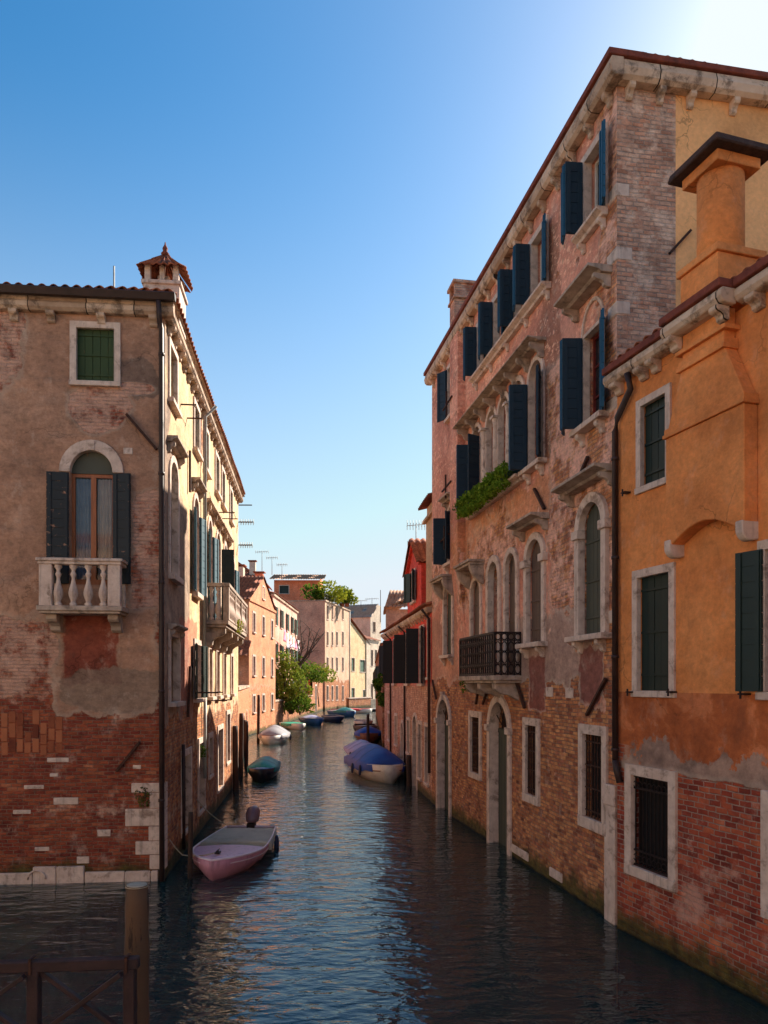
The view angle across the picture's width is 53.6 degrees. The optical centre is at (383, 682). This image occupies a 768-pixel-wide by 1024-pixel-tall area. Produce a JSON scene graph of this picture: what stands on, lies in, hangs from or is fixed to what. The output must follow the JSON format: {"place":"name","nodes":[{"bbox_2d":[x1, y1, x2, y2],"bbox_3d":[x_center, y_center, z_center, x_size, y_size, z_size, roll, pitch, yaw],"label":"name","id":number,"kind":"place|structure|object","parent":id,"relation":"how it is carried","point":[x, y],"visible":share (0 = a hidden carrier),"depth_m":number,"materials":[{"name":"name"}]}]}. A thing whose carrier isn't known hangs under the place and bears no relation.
{"place":"outdoors","nodes":[
{"label":"outdoors","id":0,"kind":"place"},
{"bbox_2d":[0,704,657,994],"bbox_3d":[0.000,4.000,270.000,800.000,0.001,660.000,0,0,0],"label":"water","id":1,"kind":"structure","parent":0,"point":[310,751],"depth_m":28.55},
{"bbox_2d":[124,882,149,1023],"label":"mooring pole","id":2,"kind":"object","parent":1,"relation":"in","point":[136,919],"visible":0.77,"depth_m":7.81,"materials":[{"name":"brown wood"}]},
{"bbox_2d":[187,812,192,939],"bbox_3d":[-3.978,3.950,15.590,0.121,2.601,0.104,0,0,0],"label":"mooring pole","id":3,"kind":"object","parent":1,"relation":"in","point":[190,870],"visible":1,"depth_m":15.55,"materials":[{"name":"brown wood"}]},
{"bbox_2d":[170,800,278,882],"bbox_3d":[-3.746,3.671,17.545,2.357,1.358,4.637,0,0,1],"label":"motorboat","id":4,"kind":"object","parent":1,"relation":"on","point":[227,852],"visible":0.93,"depth_m":16.76,"materials":[{"name":"pink paint"}]},
{"bbox_2d":[232,726,239,823],"bbox_3d":[-5.538,3.425,28.411,0.264,3.653,0.230,0,0,0],"label":"mooring pole","id":5,"kind":"object","parent":1,"relation":"in","point":[235,763],"visible":0.92,"depth_m":28.32,"materials":[{"name":"brown wood"}]},
{"bbox_2d":[239,713,243,804],"bbox_3d":[-6.155,3.275,32.688,0.231,3.952,0.209,0,0,0],"label":"mooring pole","id":6,"kind":"object","parent":1,"relation":"in","point":[241,727],"visible":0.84,"depth_m":32.60,"materials":[{"name":"brown wood"}]},
{"bbox_2d":[244,721,248,794],"bbox_3d":[-6.479,3.525,35.765,0.207,3.452,0.188,0,0,0],"label":"mooring pole","id":7,"kind":"object","parent":1,"relation":"in","point":[246,748],"visible":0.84,"depth_m":35.69,"materials":[{"name":"brown wood"}]},
{"bbox_2d":[257,695,259,758],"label":"mooring pole","id":8,"kind":"object","parent":1,"relation":"in","point":[258,716],"visible":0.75,"depth_m":51.44,"materials":[{"name":"brown wood"}]},
{"bbox_2d":[247,756,280,784],"bbox_3d":[-5.150,3.707,32.601,1.341,1.006,4.061,0,0,-4],"label":"covered boat","id":9,"kind":"object","parent":1,"relation":"on","point":[262,769],"visible":1,"depth_m":31.50,"materials":[{"name":"fabric"}]},
{"bbox_2d":[258,725,290,745],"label":"covered boat","id":10,"kind":"object","parent":1,"relation":"on","point":[272,735],"visible":0.98,"depth_m":49.96,"materials":[{"name":"fabric"}]},
{"bbox_2d":[279,722,305,731],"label":"open boat","id":11,"kind":"object","parent":1,"relation":"on","point":[298,726],"visible":0.88,"depth_m":65.58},
{"bbox_2d":[298,715,323,724],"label":"cabin boat","id":12,"kind":"object","parent":1,"relation":"on","point":[312,720],"visible":0.88,"depth_m":73.12,"materials":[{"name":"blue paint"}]},
{"bbox_2d":[321,715,343,723],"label":"open boat","id":13,"kind":"object","parent":1,"relation":"on","point":[334,718],"visible":0.93,"depth_m":78.12,"materials":[{"name":"blue paint"}]},
{"bbox_2d":[327,707,355,717],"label":"cabin boat","id":14,"kind":"object","parent":1,"relation":"on","point":[347,712],"visible":0.9,"depth_m":90.56,"materials":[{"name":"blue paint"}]},
{"bbox_2d":[343,739,369,754],"bbox_3d":[-1.058,3.604,39.600,1.808,1.212,4.861,0,0,-10],"label":"covered boat","id":15,"kind":"object","parent":1,"relation":"on","point":[350,748],"visible":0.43,"depth_m":39.30,"materials":[{"name":"fabric"}]},
{"bbox_2d":[354,726,380,743],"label":"covered boat","id":16,"kind":"object","parent":1,"relation":"on","point":[375,735],"visible":0.65,"depth_m":50.37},
{"bbox_2d":[344,743,411,784],"bbox_3d":[-0.169,3.434,32.426,2.444,1.552,6.221,0,0,-14],"label":"covered boat","id":17,"kind":"object","parent":1,"relation":"on","point":[370,762],"visible":0.96,"depth_m":31.12,"materials":[{"name":"fabric"}]},
{"bbox_2d":[400,720,403,800],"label":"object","id":18,"kind":"structure","parent":1,"relation":"in","point":[401,724],"depth_m":33.09,"materials":[{"name":"wood"}]},
{"bbox_2d":[406,755,411,817],"bbox_3d":[0.971,4.025,29.515,0.204,2.450,0.209,0,0,0],"label":"mooring pole","id":19,"kind":"object","parent":1,"relation":"in","point":[409,782],"visible":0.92,"depth_m":29.43,"materials":[{"name":"brown wood"}]},
{"bbox_2d":[412,712,417,816],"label":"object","id":20,"kind":"structure","parent":1,"relation":"in","point":[414,719],"depth_m":29.48,"materials":[{"name":"wood"}]},
{"bbox_2d":[42,713,638,1023],"bbox_3d":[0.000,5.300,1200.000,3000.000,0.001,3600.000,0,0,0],"label":"canal bed","id":21,"kind":"object","parent":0,"point":[323,971],"depth_m":15.35,"materials":[{"name":"liquid"}]},
{"bbox_2d":[0,884,151,1023],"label":"submerged ledge","id":22,"kind":"object","parent":21,"relation":"on","point":[74,924],"visible":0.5,"depth_m":13.20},
{"bbox_2d":[346,697,371,707],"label":"brick quay wall","id":23,"kind":"structure","parent":21,"relation":"on","point":[356,702],"depth_m":124.04,"materials":[{"name":"brick"}]},
{"bbox_2d":[0,0,767,642],"label":"sky","id":24,"kind":"structure","parent":0,"point":[321,174],"materials":[{"name":"blue"}]},
{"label":"pavement","id":25,"kind":"structure","parent":0,"visible":0},
{"bbox_2d":[0,242,247,943],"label":"plaster corner house","id":26,"kind":"structure","parent":25,"relation":"on","point":[123,607],"depth_m":15.32,"materials":[{"name":"brown paint"}]},
{"bbox_2d":[46,440,130,584],"bbox_3d":[-5.921,-3.434,15.360,1.638,2.908,0.407,0,0,-5],"label":"balcony door","id":27,"kind":"structure","parent":26,"relation":"in","point":[101,489],"depth_m":15.30,"materials":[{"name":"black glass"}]},
{"bbox_2d":[69,320,120,387],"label":"window","id":28,"kind":"structure","parent":26,"relation":"in","point":[95,353],"depth_m":15.35,"materials":[{"name":"green paint"}]},
{"bbox_2d":[135,787,152,806],"bbox_3d":[-4.842,2.310,15.333,0.387,0.458,0.382,0,0,0],"label":"weed","id":29,"kind":"object","parent":26,"relation":"attached to","point":[144,799],"visible":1,"depth_m":15.31,"materials":[{"name":"green plant"}]},
{"bbox_2d":[168,336,181,418],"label":"window","id":30,"kind":"structure","parent":26,"relation":"in","point":[173,400],"depth_m":16.42,"materials":[{"name":"white stone"}]},
{"bbox_2d":[167,435,188,585],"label":"window","id":31,"kind":"structure","parent":26,"relation":"in","point":[174,442],"depth_m":16.76,"materials":[{"name":"white stone"}]},
{"bbox_2d":[168,623,187,706],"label":"window","id":32,"kind":"structure","parent":26,"relation":"in","point":[176,631],"depth_m":16.95,"materials":[{"name":"beige stone"}]},
{"bbox_2d":[181,746,191,837],"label":"window","id":33,"kind":"structure","parent":26,"relation":"in","point":[188,751],"depth_m":18.60,"materials":[{"name":"stone"}]},
{"bbox_2d":[193,396,203,461],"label":"window","id":34,"kind":"structure","parent":26,"relation":"in","point":[196,449],"depth_m":19.72,"materials":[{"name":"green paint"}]},
{"bbox_2d":[191,477,207,600],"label":"window","id":35,"kind":"structure","parent":26,"relation":"in","point":[199,525],"depth_m":19.89,"materials":[{"name":"white stone"}]},
{"bbox_2d":[193,638,207,702],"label":"window","id":36,"kind":"structure","parent":26,"relation":"in","point":[200,659],"depth_m":20.24,"materials":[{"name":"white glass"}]},
{"bbox_2d":[197,736,205,816],"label":"window","id":37,"kind":"structure","parent":26,"relation":"in","point":[201,782],"depth_m":20.51,"materials":[{"name":"stone"}]},
{"bbox_2d":[207,428,211,479],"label":"window","id":38,"kind":"structure","parent":26,"relation":"in","point":[209,476],"depth_m":21.79,"materials":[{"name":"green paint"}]},
{"bbox_2d":[208,732,213,779],"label":"window","id":39,"kind":"structure","parent":26,"relation":"in","point":[210,735],"depth_m":22.68,"materials":[{"name":"stone"}]},
{"bbox_2d":[207,646,216,699],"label":"window","id":40,"kind":"structure","parent":26,"relation":"in","point":[210,650],"depth_m":22.58,"materials":[{"name":"white glass"}]},
{"bbox_2d":[207,516,218,619],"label":"window","id":41,"kind":"structure","parent":26,"relation":"in","point":[212,542],"depth_m":22.59,"materials":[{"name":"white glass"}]},
{"bbox_2d":[215,448,222,500],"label":"window","id":42,"kind":"structure","parent":26,"relation":"in","point":[217,460],"depth_m":24.32,"materials":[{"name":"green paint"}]},
{"bbox_2d":[215,649,223,698],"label":"window","id":43,"kind":"structure","parent":26,"relation":"in","point":[217,652],"depth_m":24.37,"materials":[{"name":"white glass"}]},
{"bbox_2d":[217,724,223,793],"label":"window","id":44,"kind":"structure","parent":26,"relation":"in","point":[220,728],"depth_m":25.36,"materials":[{"name":"stone"}]},
{"bbox_2d":[221,464,227,511],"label":"window","id":45,"kind":"structure","parent":26,"relation":"in","point":[223,474],"depth_m":25.63,"materials":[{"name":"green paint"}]},
{"bbox_2d":[215,529,233,619],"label":"window","id":46,"kind":"structure","parent":26,"relation":"in","point":[227,554],"depth_m":24.70,"materials":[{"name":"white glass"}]},
{"bbox_2d":[222,651,229,697],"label":"window","id":47,"kind":"structure","parent":26,"relation":"in","point":[224,655],"depth_m":26.27,"materials":[{"name":"white glass"}]},
{"bbox_2d":[226,709,230,765],"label":"window","id":48,"kind":"structure","parent":26,"relation":"in","point":[228,712],"depth_m":27.56,"materials":[{"name":"stone"}]},
{"bbox_2d":[229,484,234,526],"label":"window","id":49,"kind":"structure","parent":26,"relation":"in","point":[231,521],"depth_m":27.70,"materials":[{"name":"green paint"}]},
{"bbox_2d":[230,653,236,696],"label":"window","id":50,"kind":"structure","parent":26,"relation":"in","point":[232,694],"depth_m":27.98,"materials":[{"name":"white glass"}]},
{"bbox_2d":[238,685,249,761],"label":"garden wall","id":51,"kind":"structure","parent":25,"relation":"on","point":[243,698],"depth_m":41.42,"materials":[{"name":"paint"}]},
{"bbox_2d":[238,560,271,589],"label":"brick red house","id":52,"kind":"structure","parent":25,"relation":"on","point":[251,569],"depth_m":89.14,"materials":[{"name":"clear brick"}]},
{"bbox_2d":[238,576,276,751],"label":"gabled brick house","id":53,"kind":"structure","parent":25,"relation":"on","point":[256,660],"depth_m":61.80,"materials":[{"name":"orange brick"}]},
{"bbox_2d":[238,564,298,698],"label":"pink terrace house","id":54,"kind":"structure","parent":25,"relation":"on","point":[286,616],"depth_m":77.49,"materials":[{"name":"clear paint"}]},
{"bbox_2d":[275,651,313,714],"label":"leafy tree","id":55,"kind":"object","parent":25,"relation":"on","point":[292,690],"visible":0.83,"depth_m":73.53,"materials":[{"name":"green plant"}]},
{"bbox_2d":[269,574,325,599],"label":"attic house","id":56,"kind":"structure","parent":25,"relation":"on","point":[287,589],"depth_m":124.08,"materials":[{"name":"brick"}]},
{"bbox_2d":[275,677,322,732],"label":"garden brick wall","id":57,"kind":"structure","parent":25,"relation":"on","point":[280,716],"depth_m":89.38,"materials":[{"name":"brown brick"}]},
{"bbox_2d":[285,696,315,714],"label":"shrub","id":58,"kind":"object","parent":57,"relation":"attached to","point":[293,705],"visible":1,"depth_m":71.87,"materials":[{"name":"green plant"}]},
{"bbox_2d":[299,660,327,701],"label":"shrub","id":59,"kind":"object","parent":57,"relation":"on","point":[313,676],"visible":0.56,"depth_m":87.65,"materials":[{"name":"green plant"}]},
{"bbox_2d":[304,663,337,706],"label":"tree","id":60,"kind":"object","parent":57,"relation":"on","point":[326,668],"visible":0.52,"depth_m":95.76,"materials":[{"name":"green plant"}]},
{"bbox_2d":[283,619,324,710],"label":"bare tree","id":61,"kind":"object","parent":25,"relation":"on","point":[304,658],"visible":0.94,"depth_m":77.95,"materials":[{"name":"brown plant"}]},
{"bbox_2d":[287,593,350,714],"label":"roof garden house","id":62,"kind":"structure","parent":25,"relation":"on","point":[331,619],"depth_m":114.63,"materials":[{"name":"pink paint"}]},
{"bbox_2d":[300,583,324,599],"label":"potted shrub","id":63,"kind":"object","parent":62,"relation":"on","point":[306,587],"visible":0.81,"depth_m":116.36,"materials":[{"name":"green plant"}]},
{"bbox_2d":[314,580,347,604],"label":"potted shrub","id":64,"kind":"object","parent":62,"relation":"on","point":[343,596],"visible":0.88,"depth_m":116.44,"materials":[{"name":"green plant"}]},
{"bbox_2d":[350,617,367,697],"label":"cream house","id":65,"kind":"structure","parent":25,"relation":"on","point":[357,663],"depth_m":139.09,"materials":[{"name":"beige paint"}]},
{"bbox_2d":[344,604,380,644],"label":"white tower house","id":66,"kind":"structure","parent":25,"relation":"on","point":[366,618],"depth_m":159.87,"materials":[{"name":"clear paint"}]},
{"bbox_2d":[364,635,380,698],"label":"white house","id":67,"kind":"structure","parent":25,"relation":"on","point":[372,646],"depth_m":146.17,"materials":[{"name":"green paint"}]},
{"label":"pavement","id":68,"kind":"structure","parent":0,"visible":0},
{"bbox_2d":[373,642,384,747],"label":"dark brick house","id":69,"kind":"structure","parent":68,"relation":"on","point":[380,715],"depth_m":54.02,"materials":[{"name":"brown brick"}]},
{"bbox_2d":[379,590,406,673],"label":"brown brick house","id":70,"kind":"structure","parent":68,"relation":"on","point":[393,611],"depth_m":42.29,"materials":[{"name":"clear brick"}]},
{"bbox_2d":[379,538,431,841],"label":"red house","id":71,"kind":"structure","parent":68,"relation":"on","point":[407,658],"depth_m":28.93,"materials":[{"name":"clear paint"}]},
{"bbox_2d":[383,639,396,685],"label":"window","id":72,"kind":"structure","parent":71,"relation":"in","point":[388,649],"depth_m":35.78,"materials":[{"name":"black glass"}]},
{"bbox_2d":[393,713,397,746],"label":"window","id":73,"kind":"structure","parent":71,"relation":"in","point":[395,714],"depth_m":35.19,"materials":[{"name":"stone"}]},
{"bbox_2d":[394,633,409,685],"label":"window","id":74,"kind":"structure","parent":71,"relation":"in","point":[399,640],"depth_m":31.38,"materials":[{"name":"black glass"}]},
{"bbox_2d":[405,717,409,754],"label":"window","id":75,"kind":"structure","parent":71,"relation":"in","point":[407,718],"depth_m":31.09,"materials":[{"name":"stone"}]},
{"bbox_2d":[404,568,415,604],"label":"window","id":76,"kind":"structure","parent":71,"relation":"in","point":[409,579],"depth_m":29.75,"materials":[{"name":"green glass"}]},
{"bbox_2d":[406,624,424,685],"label":"window","id":77,"kind":"structure","parent":71,"relation":"in","point":[414,636],"depth_m":27.78,"materials":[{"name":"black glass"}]},
{"bbox_2d":[416,720,421,781],"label":"window","id":78,"kind":"structure","parent":71,"relation":"in","point":[419,722],"depth_m":28.04,"materials":[{"name":"stone"}]},
{"bbox_2d":[418,493,431,606],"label":"tan tower house","id":79,"kind":"structure","parent":71,"relation":"on","point":[426,503],"depth_m":26.47,"materials":[{"name":"paint"}]},
{"bbox_2d":[423,722,428,787],"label":"window","id":80,"kind":"structure","parent":71,"relation":"in","point":[426,775],"depth_m":26.54,"materials":[{"name":"stone"}]},
{"bbox_2d":[423,46,767,1002],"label":"brick palace","id":81,"kind":"structure","parent":68,"relation":"on","point":[565,298],"depth_m":15.01,"materials":[{"name":"orange brick"}]},
{"bbox_2d":[433,492,449,573],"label":"window","id":82,"kind":"structure","parent":81,"relation":"in","point":[440,556],"depth_m":23.01,"materials":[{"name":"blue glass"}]},
{"bbox_2d":[434,692,451,847],"bbox_3d":[1.947,2.735,23.575,0.400,4.930,1.782,0,0,-10],"label":"water door","id":83,"kind":"structure","parent":81,"relation":"in","point":[443,728],"depth_m":24.20,"materials":[{"name":"stone"}]},
{"bbox_2d":[437,363,449,423],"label":"window","id":84,"kind":"structure","parent":81,"relation":"in","point":[443,378],"depth_m":23.13,"materials":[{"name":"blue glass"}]},
{"bbox_2d":[439,587,453,665],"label":"window","id":85,"kind":"structure","parent":81,"relation":"in","point":[450,655],"depth_m":23.39,"materials":[{"name":"beige stone"}]},
{"bbox_2d":[452,495,471,519],"bbox_3d":[2.145,-4.608,19.949,0.537,0.674,1.255,0,0,-10],"label":"window box","id":86,"kind":"object","parent":81,"relation":"attached to","point":[460,503],"visible":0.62,"depth_m":19.94,"materials":[{"name":"green plant"}]},
{"bbox_2d":[456,422,481,511],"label":"window","id":87,"kind":"structure","parent":81,"relation":"in","point":[468,457],"depth_m":20.27,"materials":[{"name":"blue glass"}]},
{"bbox_2d":[461,483,483,514],"bbox_3d":[2.313,-4.585,19.055,0.524,0.701,1.264,0,0,-10],"label":"window box","id":88,"kind":"object","parent":81,"relation":"attached to","point":[471,495],"visible":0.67,"depth_m":19.05,"materials":[{"name":"green plant"}]},
{"bbox_2d":[463,322,485,380],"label":"window","id":89,"kind":"structure","parent":81,"relation":"in","point":[471,362],"depth_m":20.00,"materials":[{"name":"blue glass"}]},
{"bbox_2d":[468,710,481,780],"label":"window","id":90,"kind":"structure","parent":81,"relation":"in","point":[477,715],"depth_m":20.35,"materials":[{"name":"stone"}]},
{"bbox_2d":[469,578,481,635],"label":"window","id":91,"kind":"structure","parent":81,"relation":"in","point":[475,599],"depth_m":20.53,"materials":[{"name":"beige stone"}]},
{"bbox_2d":[475,472,497,506],"bbox_3d":[2.479,-4.611,18.166,0.510,0.683,1.291,0,0,-10],"label":"window box","id":92,"kind":"object","parent":81,"relation":"attached to","point":[484,497],"visible":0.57,"depth_m":18.07,"materials":[{"name":"green plant"}]},
{"bbox_2d":[485,406,496,476],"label":"window","id":93,"kind":"structure","parent":81,"relation":"in","point":[488,424],"depth_m":19.31,"materials":[{"name":"beige stone"}]},
{"bbox_2d":[478,292,506,359],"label":"window","id":94,"kind":"structure","parent":81,"relation":"in","point":[488,335],"depth_m":18.69,"materials":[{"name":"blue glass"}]},
{"bbox_2d":[485,555,501,672],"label":"window","id":95,"kind":"structure","parent":81,"relation":"in","point":[494,561],"depth_m":19.13,"materials":[{"name":"green paint"}]},
{"bbox_2d":[484,696,511,894],"bbox_3d":[2.879,2.700,18.401,0.400,5.000,1.772,0,0,-10],"label":"water door","id":96,"kind":"structure","parent":81,"relation":"in","point":[499,740],"depth_m":18.90,"materials":[{"name":"stone"}]},
{"bbox_2d":[483,460,517,496],"bbox_3d":[2.626,-4.609,17.251,0.546,0.681,1.266,0,0,-10],"label":"window box","id":97,"kind":"object","parent":81,"relation":"attached to","point":[501,475],"visible":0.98,"depth_m":17.05,"materials":[{"name":"green plant"}]},
{"bbox_2d":[496,391,508,465],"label":"window","id":98,"kind":"structure","parent":81,"relation":"in","point":[500,410],"depth_m":18.39,"materials":[{"name":"beige stone"}]},
{"bbox_2d":[503,547,519,672],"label":"window","id":99,"kind":"structure","parent":81,"relation":"in","point":[514,582],"depth_m":17.71,"materials":[{"name":"white stone"}]},
{"bbox_2d":[497,243,528,332],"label":"window","id":100,"kind":"structure","parent":81,"relation":"in","point":[505,314],"depth_m":17.22,"materials":[{"name":"blue wood"}]},
{"bbox_2d":[506,512,548,658],"bbox_3d":[3.086,-1.990,16.079,0.545,2.920,1.494,0,0,-10],"label":"window","id":101,"kind":"structure","parent":81,"relation":"in","point":[531,519],"depth_m":16.23,"materials":[{"name":"stone"}]},
{"bbox_2d":[509,354,546,484],"bbox_3d":[3.180,-5.590,16.035,0.660,2.620,1.293,0,0,-20],"label":"window","id":102,"kind":"structure","parent":81,"relation":"in","point":[521,397],"depth_m":16.36,"materials":[{"name":"blue wood"}]},
{"bbox_2d":[512,213,548,311],"bbox_3d":[3.220,-8.790,15.940,0.607,1.420,1.469,0,0,-20],"label":"window","id":103,"kind":"structure","parent":81,"relation":"in","point":[524,256],"depth_m":16.21,"materials":[{"name":"blue wood"}]},
{"bbox_2d":[522,717,539,806],"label":"window","id":104,"kind":"structure","parent":81,"relation":"in","point":[530,726],"depth_m":16.37,"materials":[{"name":"stone"}]},
{"bbox_2d":[550,462,611,653],"bbox_3d":[3.558,-2.075,13.408,0.565,3.090,1.814,0,0,-10],"label":"window","id":105,"kind":"structure","parent":81,"relation":"in","point":[597,541],"depth_m":13.57,"materials":[{"name":"stone"}]},
{"bbox_2d":[553,262,612,447],"bbox_3d":[3.582,-5.635,13.424,0.680,2.710,1.561,0,0,-10],"label":"window","id":106,"kind":"structure","parent":81,"relation":"in","point":[574,352],"depth_m":13.74,"materials":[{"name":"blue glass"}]},
{"bbox_2d":[561,119,607,244],"bbox_3d":[3.614,-8.790,13.353,0.641,1.420,1.454,0,0,-10],"label":"window","id":107,"kind":"structure","parent":81,"relation":"in","point":[576,177],"depth_m":13.66,"materials":[{"name":"blue wood"}]},
{"bbox_2d":[577,723,607,836],"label":"window","id":108,"kind":"structure","parent":81,"relation":"in","point":[599,734],"depth_m":13.49,"materials":[{"name":"stone"}]},
{"bbox_2d":[602,131,767,1023],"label":"orange house","id":109,"kind":"structure","parent":68,"relation":"on","point":[686,383],"depth_m":10.41,"materials":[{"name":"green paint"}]},
{"bbox_2d":[624,763,677,892],"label":"window","id":110,"kind":"structure","parent":109,"relation":"in","point":[658,788],"depth_m":11.60,"materials":[{"name":"stone"}]},
{"bbox_2d":[634,382,671,494],"bbox_3d":[4.122,-3.659,11.488,0.190,1.451,0.859,0,0,-17],"label":"window","id":111,"kind":"structure","parent":109,"relation":"in","point":[658,414],"depth_m":11.58,"materials":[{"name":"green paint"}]},
{"bbox_2d":[631,562,676,697],"bbox_3d":[4.121,-0.768,11.493,0.190,1.971,1.046,0,0,-17],"label":"window","id":112,"kind":"structure","parent":109,"relation":"in","point":[658,590],"depth_m":11.55,"materials":[{"name":"green paint"}]},
{"bbox_2d":[735,539,767,699],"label":"window","id":113,"kind":"structure","parent":109,"relation":"in","point":[751,571],"depth_m":9.47,"materials":[{"name":"green wood"}]},
{"bbox_2d":[760,790,767,918],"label":"window","id":114,"kind":"structure","parent":109,"relation":"in","point":[763,793],"depth_m":9.36,"materials":[{"name":"white stone"}]},
{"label":"quay","id":115,"kind":"structure","parent":0,"visible":0},
{"bbox_2d":[0,953,139,1023],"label":"timber railing","id":116,"kind":"object","parent":115,"relation":"on","point":[36,970],"visible":1,"depth_m":7.21,"materials":[{"name":"wood"}]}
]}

